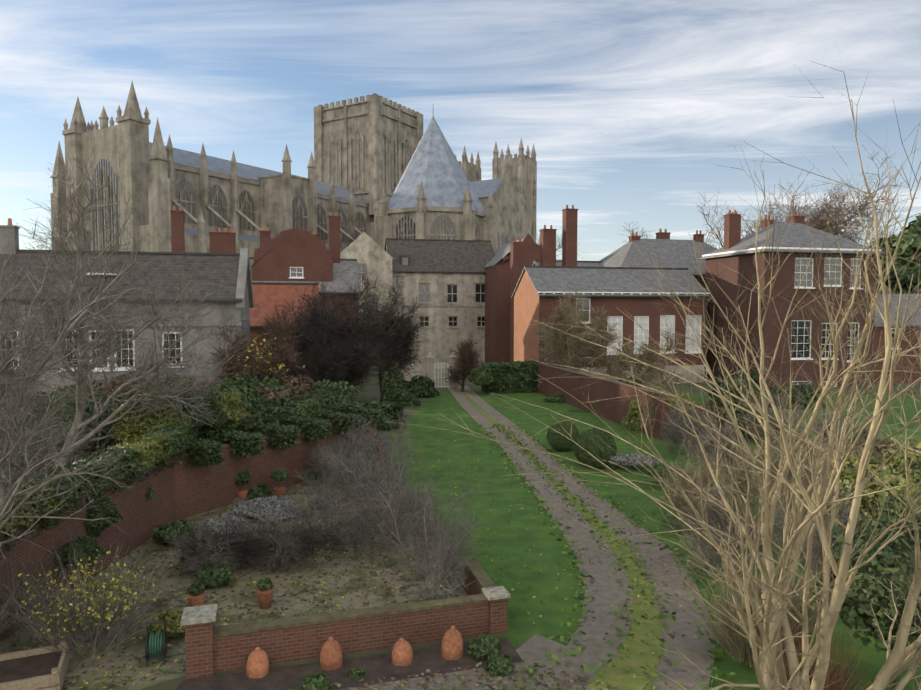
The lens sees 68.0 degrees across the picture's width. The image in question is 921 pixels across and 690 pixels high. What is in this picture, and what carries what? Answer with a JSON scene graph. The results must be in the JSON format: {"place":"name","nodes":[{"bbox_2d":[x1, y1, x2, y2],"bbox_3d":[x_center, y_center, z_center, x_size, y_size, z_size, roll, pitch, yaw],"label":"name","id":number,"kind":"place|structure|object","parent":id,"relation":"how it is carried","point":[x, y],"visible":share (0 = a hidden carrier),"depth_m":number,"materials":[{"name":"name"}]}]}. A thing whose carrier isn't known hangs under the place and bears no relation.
{"place":"outdoors","nodes":[
{"label":"outdoors","id":0,"kind":"place"},
{"bbox_2d":[0,469,467,689],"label":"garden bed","id":1,"kind":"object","parent":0,"point":[77,668],"depth_m":16.92,"materials":[{"name":"brown soil"}]},
{"bbox_2d":[0,641,68,689],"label":"raised bed","id":2,"kind":"object","parent":1,"relation":"on","point":[43,668],"visible":0.96,"depth_m":12.80,"materials":[{"name":"brown wood"}]},
{"bbox_2d":[0,528,191,659],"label":"shrub foliage","id":3,"kind":"object","parent":1,"relation":"on","point":[88,631],"visible":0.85,"depth_m":13.76,"materials":[{"name":"plant"}]},
{"bbox_2d":[145,620,185,672],"bbox_3d":[-5.681,5.957,13.611,1.383,0.815,0.883,0,3,2],"label":"hose reel","id":4,"kind":"object","parent":1,"relation":"on","point":[156,644],"visible":0.81,"depth_m":13.57,"materials":[{"name":"green plastic"}]},
{"bbox_2d":[187,592,204,606],"bbox_3d":[-6.165,6.029,15.930,0.403,0.400,0.403,0,3,2],"label":"flowerpot","id":5,"kind":"object","parent":1,"relation":"on","point":[197,600],"visible":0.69,"depth_m":15.79,"materials":[{"name":"ceramic"}]},
{"bbox_2d":[236,489,247,501],"bbox_3d":[-8.031,5.551,25.053,0.466,0.400,0.466,0,3,2],"label":"flowerpot","id":6,"kind":"object","parent":1,"relation":"on","point":[242,494],"visible":0.71,"depth_m":24.89,"materials":[{"name":"ceramic"}]},
{"bbox_2d":[198,515,330,572],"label":"espalier posts","id":7,"kind":"object","parent":1,"relation":"on","point":[267,522],"visible":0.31,"depth_m":18.28,"materials":[{"name":"brown wood"}]},
{"bbox_2d":[256,588,273,608],"bbox_3d":[-4.624,6.008,16.146,0.403,0.420,0.403,0,3,2],"label":"flowerpot","id":8,"kind":"object","parent":1,"relation":"on","point":[264,599],"visible":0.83,"depth_m":16.02,"materials":[{"name":"ceramic"}]},
{"bbox_2d":[273,486,285,498],"bbox_3d":[-6.735,5.530,25.451,0.466,0.400,0.466,0,3,2],"label":"flowerpot","id":9,"kind":"object","parent":1,"relation":"on","point":[280,490],"visible":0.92,"depth_m":25.30,"materials":[{"name":"ceramic"}]},
{"bbox_2d":[161,405,488,608],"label":"bare shrubs","id":10,"kind":"object","parent":1,"relation":"on","point":[360,480],"visible":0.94,"depth_m":19.00,"materials":[{"name":"grey plant"}]},
{"bbox_2d":[167,505,356,563],"bbox_3d":[-5.211,5.104,18.283,4.980,1.564,1.662,0,3,-7],"label":"shrub foliage","id":11,"kind":"object","parent":10,"relation":"attached to","point":[323,541],"visible":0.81,"depth_m":18.26,"materials":[{"name":"grey plant"}]},
{"bbox_2d":[0,365,920,689],"bbox_3d":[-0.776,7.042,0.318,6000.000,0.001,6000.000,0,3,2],"label":"ground","id":12,"kind":"structure","parent":0,"point":[370,391],"depth_m":53.96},
{"bbox_2d":[0,217,106,485],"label":"tree","id":13,"kind":"object","parent":12,"relation":"on","point":[64,395],"visible":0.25,"depth_m":17.95,"materials":[{"name":"grey plant"}]},
{"bbox_2d":[0,222,175,565],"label":"tree","id":14,"kind":"object","parent":12,"relation":"on","point":[9,412],"visible":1,"depth_m":14.42,"materials":[{"name":"grey plant"}]},
{"bbox_2d":[0,218,252,401],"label":"grey house","id":15,"kind":"structure","parent":12,"relation":"on","point":[229,269],"depth_m":41.03,"materials":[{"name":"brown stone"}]},
{"bbox_2d":[1,149,262,467],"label":"tree","id":16,"kind":"object","parent":12,"relation":"on","point":[141,386],"visible":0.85,"depth_m":23.45,"materials":[{"name":"grey plant"}]},
{"bbox_2d":[0,414,388,641],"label":"brick retaining wall","id":17,"kind":"structure","parent":12,"relation":"on","point":[182,491],"depth_m":21.44,"materials":[{"name":"brick"}]},
{"bbox_2d":[207,305,316,385],"bbox_3d":[-11.525,1.450,39.145,7.001,7.597,5.325,-1,3,-25],"label":"shrub","id":18,"kind":"object","parent":12,"relation":"on","point":[282,350],"depth_m":38.48,"materials":[{"name":"green plant"}]},
{"bbox_2d":[170,206,360,338],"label":"brick house","id":19,"kind":"structure","parent":12,"relation":"on","point":[346,270],"depth_m":67.87,"materials":[{"name":"brick"}]},
{"bbox_2d":[250,282,318,376],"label":"brick house","id":20,"kind":"structure","parent":12,"relation":"on","point":[267,295],"depth_m":58.85,"materials":[{"name":"red brick"}]},
{"bbox_2d":[50,81,536,256],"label":"cathedral","id":21,"kind":"structure","parent":12,"relation":"on","point":[380,169],"depth_m":144.21,"materials":[{"name":"stone"}]},
{"bbox_2d":[251,212,340,281],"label":"brick house","id":22,"kind":"structure","parent":12,"relation":"on","point":[295,254],"depth_m":67.32,"materials":[{"name":"red brick"}]},
{"bbox_2d":[251,301,350,390],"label":"shrub","id":23,"kind":"object","parent":12,"relation":"on","point":[323,345],"visible":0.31,"depth_m":44.05,"materials":[{"name":"brown plant"}]},
{"bbox_2d":[263,269,393,397],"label":"tree","id":24,"kind":"object","parent":12,"relation":"on","point":[359,352],"visible":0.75,"depth_m":45.13,"materials":[{"name":"black plant"}]},
{"bbox_2d":[181,558,510,679],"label":"low brick wall","id":25,"kind":"structure","parent":12,"relation":"on","point":[211,649],"depth_m":13.95,"materials":[{"name":"brick"}]},
{"bbox_2d":[2,419,697,689],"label":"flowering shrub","id":26,"kind":"object","parent":12,"relation":"on","point":[108,617],"visible":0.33,"depth_m":14.05,"materials":[{"name":"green plant"}]},
{"bbox_2d":[340,232,393,367],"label":"stone house","id":27,"kind":"structure","parent":12,"relation":"on","point":[365,250],"depth_m":81.03,"materials":[{"name":"beige stone"}]},
{"bbox_2d":[354,269,428,393],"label":"tree","id":28,"kind":"object","parent":12,"relation":"on","point":[398,329],"visible":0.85,"depth_m":50.15,"materials":[{"name":"black plant"}]},
{"bbox_2d":[0,384,821,689],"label":"plants","id":29,"kind":"object","parent":12,"relation":"on","point":[738,646],"visible":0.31,"depth_m":13.61,"materials":[{"name":"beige plant"}]},
{"bbox_2d":[398,352,457,388],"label":"drive gate","id":30,"kind":"structure","parent":12,"relation":"on","point":[427,369],"depth_m":60.37,"materials":[{"name":"wood"}]},
{"bbox_2d":[201,453,661,537],"bbox_3d":[-1.631,5.096,28.760,19.186,1.160,9.154,-2,3,-30],"label":"grey shrub foliage","id":31,"kind":"object","parent":12,"relation":"on","point":[243,505],"visible":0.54,"depth_m":22.92,"materials":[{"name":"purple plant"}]},
{"bbox_2d":[384,238,497,365],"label":"stone building","id":32,"kind":"structure","parent":12,"relation":"on","point":[444,279],"depth_m":84.66,"materials":[{"name":"beige stone"}]},
{"bbox_2d":[0,372,919,689],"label":"brown shrub foliage","id":33,"kind":"object","parent":12,"relation":"on","point":[286,380],"visible":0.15,"depth_m":18.59,"materials":[{"name":"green plant"}]},
{"bbox_2d":[0,214,920,689],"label":"shrub foliage","id":34,"kind":"object","parent":12,"relation":"on","point":[488,650],"visible":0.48,"depth_m":18.38,"materials":[{"name":"green plant"}]},
{"bbox_2d":[0,251,920,570],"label":"shrubs","id":35,"kind":"object","parent":12,"relation":"on","point":[250,435],"visible":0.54,"depth_m":27.83,"materials":[{"name":"green plant"}]},
{"bbox_2d":[0,387,920,637],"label":"shrubs","id":36,"kind":"object","parent":12,"relation":"on","point":[143,443],"visible":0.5,"depth_m":16.83,"materials":[{"name":"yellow plant"}]},
{"bbox_2d":[441,335,483,391],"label":"tree","id":37,"kind":"object","parent":12,"relation":"on","point":[467,361],"visible":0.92,"depth_m":57.85,"materials":[{"name":"brown plant"}]},
{"bbox_2d":[6,255,920,688],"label":"shrub","id":38,"kind":"object","parent":12,"relation":"on","point":[892,547],"visible":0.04,"depth_m":17.32,"materials":[{"name":"green plant"}]},
{"bbox_2d":[338,633,596,689],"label":"apron gravel","id":39,"kind":"structure","parent":12,"relation":"on","point":[531,651],"depth_m":13.12,"materials":[{"name":"grey gravel"}]},
{"bbox_2d":[175,637,521,689],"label":"bed soil","id":40,"kind":"structure","parent":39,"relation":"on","point":[374,667],"depth_m":13.26,"materials":[{"name":"brown soil"}]},
{"bbox_2d":[246,647,268,678],"bbox_3d":[-3.921,6.113,13.197,0.439,0.549,0.439,0,4,-21],"label":"terracotta forcing pot","id":41,"kind":"object","parent":40,"relation":"on","point":[257,665],"visible":0.92,"depth_m":13.05,"materials":[{"name":"ceramic"}]},
{"bbox_2d":[320,637,342,670],"bbox_3d":[-2.557,6.068,13.489,0.460,0.607,0.460,1,5,17],"label":"terracotta forcing pot","id":42,"kind":"object","parent":40,"relation":"on","point":[331,656],"visible":0.98,"depth_m":13.34,"materials":[{"name":"ceramic"}]},
{"bbox_2d":[392,638,412,665],"bbox_3d":[-1.169,6.112,13.653,0.438,0.504,0.438,-4,3,-34],"label":"terracotta forcing pot","id":43,"kind":"object","parent":40,"relation":"on","point":[402,653],"visible":1,"depth_m":13.51,"materials":[{"name":"ceramic"}]},
{"bbox_2d":[441,626,462,659],"bbox_3d":[-0.162,6.032,13.882,0.459,0.639,0.459,2,3,4],"label":"terracotta forcing pot","id":44,"kind":"object","parent":40,"relation":"on","point":[452,645],"visible":0.98,"depth_m":13.72,"materials":[{"name":"ceramic"}]},
{"bbox_2d":[484,233,539,361],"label":"brick house","id":45,"kind":"structure","parent":12,"relation":"on","point":[497,305],"depth_m":81.25,"materials":[{"name":"red brick"}]},
{"bbox_2d":[534,227,579,259],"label":"tree","id":46,"kind":"object","parent":12,"relation":"on","point":[559,246],"visible":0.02,"depth_m":116.41,"materials":[{"name":"brown plant"}]},
{"bbox_2d":[532,260,601,266],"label":"house block","id":47,"kind":"structure","parent":12,"relation":"on","point":[579,263],"depth_m":76.29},
{"bbox_2d":[534,285,632,379],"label":"bush","id":48,"kind":"object","parent":12,"relation":"on","point":[565,318],"visible":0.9,"depth_m":55.97,"materials":[{"name":"beige plant"}]},
{"bbox_2d":[537,363,667,439],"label":"garden wall","id":49,"kind":"structure","parent":12,"relation":"on","point":[603,389],"depth_m":44.85,"materials":[{"name":"red brick"}]},
{"bbox_2d":[510,205,741,360],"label":"house","id":50,"kind":"structure","parent":12,"relation":"on","point":[677,253],"depth_m":72.22,"materials":[{"name":"grey tile"}]},
{"bbox_2d":[613,221,651,251],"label":"tree","id":51,"kind":"object","parent":12,"relation":"on","point":[643,235],"depth_m":111.22,"materials":[{"name":"brown plant"}]},
{"bbox_2d":[631,390,877,550],"bbox_3d":[9.481,4.026,29.053,6.746,4.224,21.297,0,3,2],"label":"shrub","id":52,"kind":"object","parent":12,"relation":"on","point":[685,485],"visible":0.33,"depth_m":21.52,"materials":[{"name":"beige plant"}]},
{"bbox_2d":[596,33,920,689],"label":"tree","id":53,"kind":"object","parent":12,"relation":"on","point":[770,667],"visible":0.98,"depth_m":8.26,"materials":[{"name":"beige plant"}]},
{"bbox_2d":[390,307,846,623],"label":"bare branches","id":54,"kind":"object","parent":53,"relation":"attached to","point":[743,519],"visible":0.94,"depth_m":10.26,"materials":[{"name":"beige plant"}]},
{"bbox_2d":[699,210,883,388],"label":"house","id":55,"kind":"structure","parent":12,"relation":"on","point":[737,251],"depth_m":61.74,"materials":[{"name":"red brick"}]},
{"bbox_2d":[696,145,907,248],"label":"tree","id":56,"kind":"object","parent":12,"relation":"on","point":[815,217],"visible":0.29,"depth_m":95.79,"materials":[{"name":"brown plant"}]},
{"bbox_2d":[873,294,920,384],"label":"house","id":57,"kind":"structure","parent":12,"relation":"on","point":[903,345],"depth_m":64.47,"materials":[{"name":"red brick"}]},
{"bbox_2d":[0,0,920,260],"label":"sky","id":58,"kind":"structure","parent":0,"point":[628,109],"materials":[{"name":"blue"}]},
{"bbox_2d":[457,386,662,689],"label":"grass strip","id":59,"kind":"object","parent":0,"point":[640,650],"depth_m":14.76,"materials":[{"name":"green plant"}]},
{"bbox_2d":[448,386,714,689],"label":"drive gravel","id":60,"kind":"structure","parent":0,"point":[596,649],"depth_m":17.79,"materials":[{"name":"grey gravel"}]},
{"bbox_2d":[511,266,710,383],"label":"house","id":61,"kind":"structure","parent":0,"point":[537,289],"depth_m":64.49,"materials":[{"name":"red brick"}]},
{"bbox_2d":[388,389,920,689],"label":"lawn","id":62,"kind":"structure","parent":0,"point":[502,541],"depth_m":24.91,"materials":[{"name":"green plant"}]},
{"bbox_2d":[401,423,734,689],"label":"fallen leaves","id":63,"kind":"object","parent":62,"relation":"on","point":[600,672],"visible":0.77,"depth_m":17.50,"materials":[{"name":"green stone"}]},
{"bbox_2d":[605,322,689,393],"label":"shrub","id":64,"kind":"object","parent":62,"relation":"on","point":[651,357],"visible":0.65,"depth_m":53.28,"materials":[{"name":"beige plant"}]},
{"bbox_2d":[656,390,910,587],"bbox_3d":[11.185,4.245,26.512,10.530,3.928,24.288,2,3,28],"label":"shrub","id":65,"kind":"object","parent":62,"relation":"on","point":[674,433],"visible":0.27,"depth_m":18.20,"materials":[{"name":"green plant"}]},
{"bbox_2d":[742,619,877,689],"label":"rust shrub foliage","id":66,"kind":"object","parent":62,"relation":"on","point":[833,686],"visible":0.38,"depth_m":11.06,"materials":[{"name":"brown plant"}]}
]}

